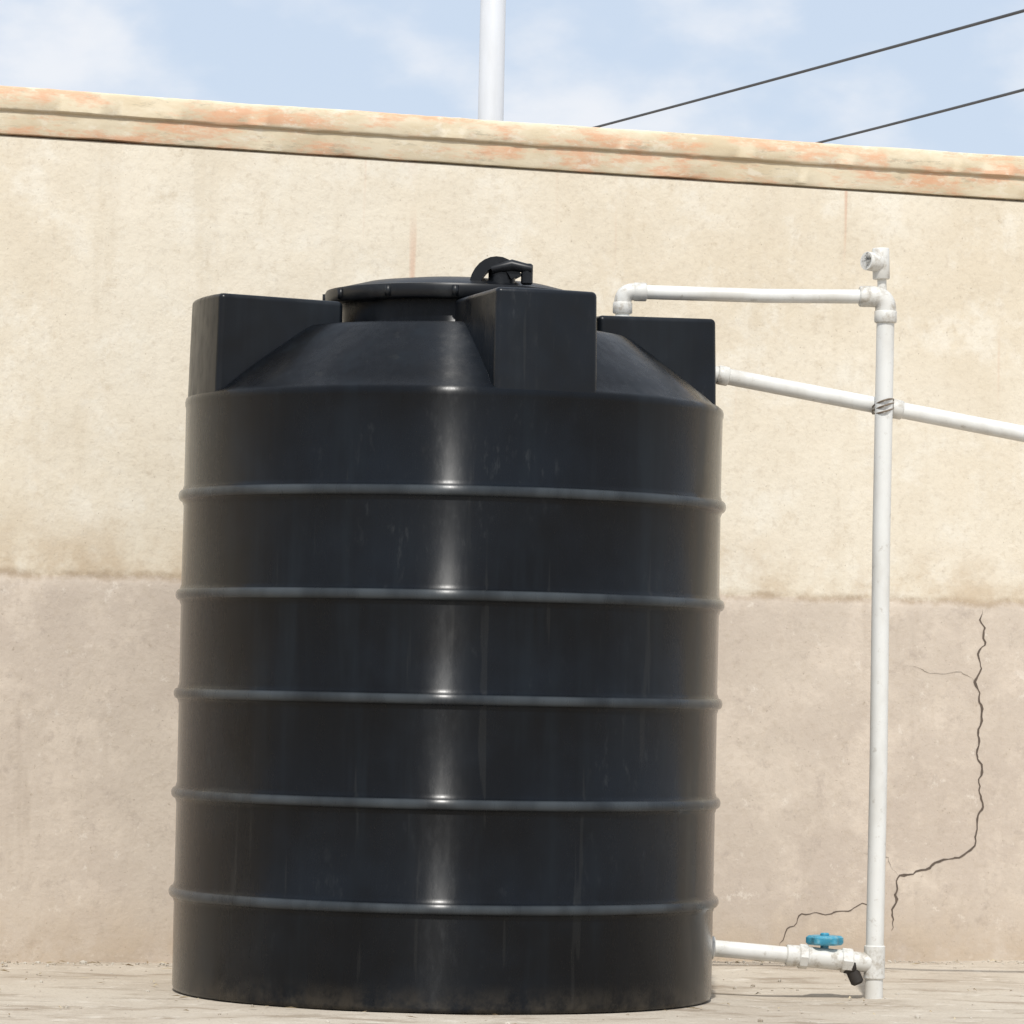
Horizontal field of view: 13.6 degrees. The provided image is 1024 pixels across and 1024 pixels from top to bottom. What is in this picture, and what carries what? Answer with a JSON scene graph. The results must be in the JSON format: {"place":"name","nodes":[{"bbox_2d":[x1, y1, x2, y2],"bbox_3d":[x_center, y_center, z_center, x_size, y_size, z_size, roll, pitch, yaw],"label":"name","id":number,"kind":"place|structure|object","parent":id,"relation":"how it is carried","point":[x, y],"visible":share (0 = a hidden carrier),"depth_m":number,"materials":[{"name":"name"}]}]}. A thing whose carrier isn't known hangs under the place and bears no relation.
{"place":"outdoors","nodes":[
{"label":"outdoors","id":0,"kind":"place"},
{"bbox_2d":[0,960,1023,1023],"bbox_3d":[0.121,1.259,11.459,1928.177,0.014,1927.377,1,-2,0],"label":"ground","id":1,"kind":"structure","parent":0,"point":[992,999],"depth_m":10.80,"materials":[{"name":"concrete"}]},
{"bbox_2d":[168,256,725,1014],"bbox_3d":[-0.160,0.298,10.997,1.405,1.865,1.406,1,-2,0],"label":"water tank","id":2,"kind":"object","parent":1,"relation":"on","point":[452,608],"visible":1,"depth_m":10.40,"materials":[{"name":"black plastic"}]},
{"bbox_2d":[716,365,1023,441],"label":"overflow pipe","id":3,"kind":"object","parent":2,"relation":"attached to","point":[726,376],"visible":0.93,"depth_m":11.26,"materials":[{"name":"white plastic"}]},
{"bbox_2d":[478,0,505,120],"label":"metal pole","id":4,"kind":"object","parent":1,"relation":"on","point":[491,61],"visible":0.15,"depth_m":25.07,"materials":[{"name":"white metal"}]},
{"bbox_2d":[0,958,1002,1023],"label":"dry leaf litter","id":5,"kind":"object","parent":1,"relation":"on","point":[416,1017],"visible":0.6,"depth_m":11.20,"materials":[{"name":"plant"}]},
{"bbox_2d":[0,137,1023,962],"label":"boundary wall","id":6,"kind":"structure","parent":1,"relation":"on","point":[116,261],"depth_m":12.57,"materials":[{"name":"paint"}]},
{"bbox_2d":[780,611,985,942],"bbox_3d":[1.107,0.790,12.743,0.661,1.018,0.006,2,-2,-20],"label":"crack","id":7,"kind":"object","parent":6,"relation":"attached to","point":[982,808],"visible":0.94,"depth_m":12.85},
{"bbox_2d":[0,135,1023,202],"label":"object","id":8,"kind":"object","parent":1,"relation":"on","point":[504,168],"visible":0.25,"depth_m":12.42,"materials":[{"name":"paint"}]},
{"bbox_2d":[0,86,1023,201],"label":"coping","id":9,"kind":"object","parent":8,"relation":"on","point":[94,116],"visible":0.87,"depth_m":12.38,"materials":[{"name":"paint"}]},
{"bbox_2d":[613,247,896,998],"bbox_3d":[0.616,0.287,11.167,0.751,1.975,0.077,1,-2,-4],"label":"water pipe","id":10,"kind":"object","parent":1,"relation":"on","point":[879,296],"visible":0.94,"depth_m":11.19,"materials":[{"name":"white plastic"}]},
{"bbox_2d":[712,933,884,985],"bbox_3d":[0.722,1.161,11.152,0.496,0.136,0.091,1,-2,-5],"label":"outlet pipe","id":11,"kind":"object","parent":10,"relation":"attached to","point":[869,962],"visible":0.92,"depth_m":11.13,"materials":[{"name":"white plastic"}]},
{"bbox_3d":[-1.486,-0.331,38.033,1.000,5.250,0.260,1,-2,0],"label":"utility pole","id":12,"kind":"object","parent":1,"relation":"on","visible":0},
{"bbox_2d":[594,9,1023,126],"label":"power line","id":13,"kind":"object","parent":12,"relation":"attached to","point":[843,60],"visible":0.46,"depth_m":25.18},
{"bbox_3d":[0.914,-0.306,38.034,1.000,5.300,0.260,1,-2,0],"label":"utility pole","id":14,"kind":"object","parent":1,"relation":"on","visible":0},
{"bbox_2d":[816,88,1023,142],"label":"power line","id":15,"kind":"object","parent":14,"relation":"attached to","point":[931,113],"visible":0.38,"depth_m":26.42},
{"bbox_2d":[0,0,1023,155],"label":"sky","id":16,"kind":"structure","parent":0,"point":[587,63],"materials":[{"name":"blue"}]}
]}

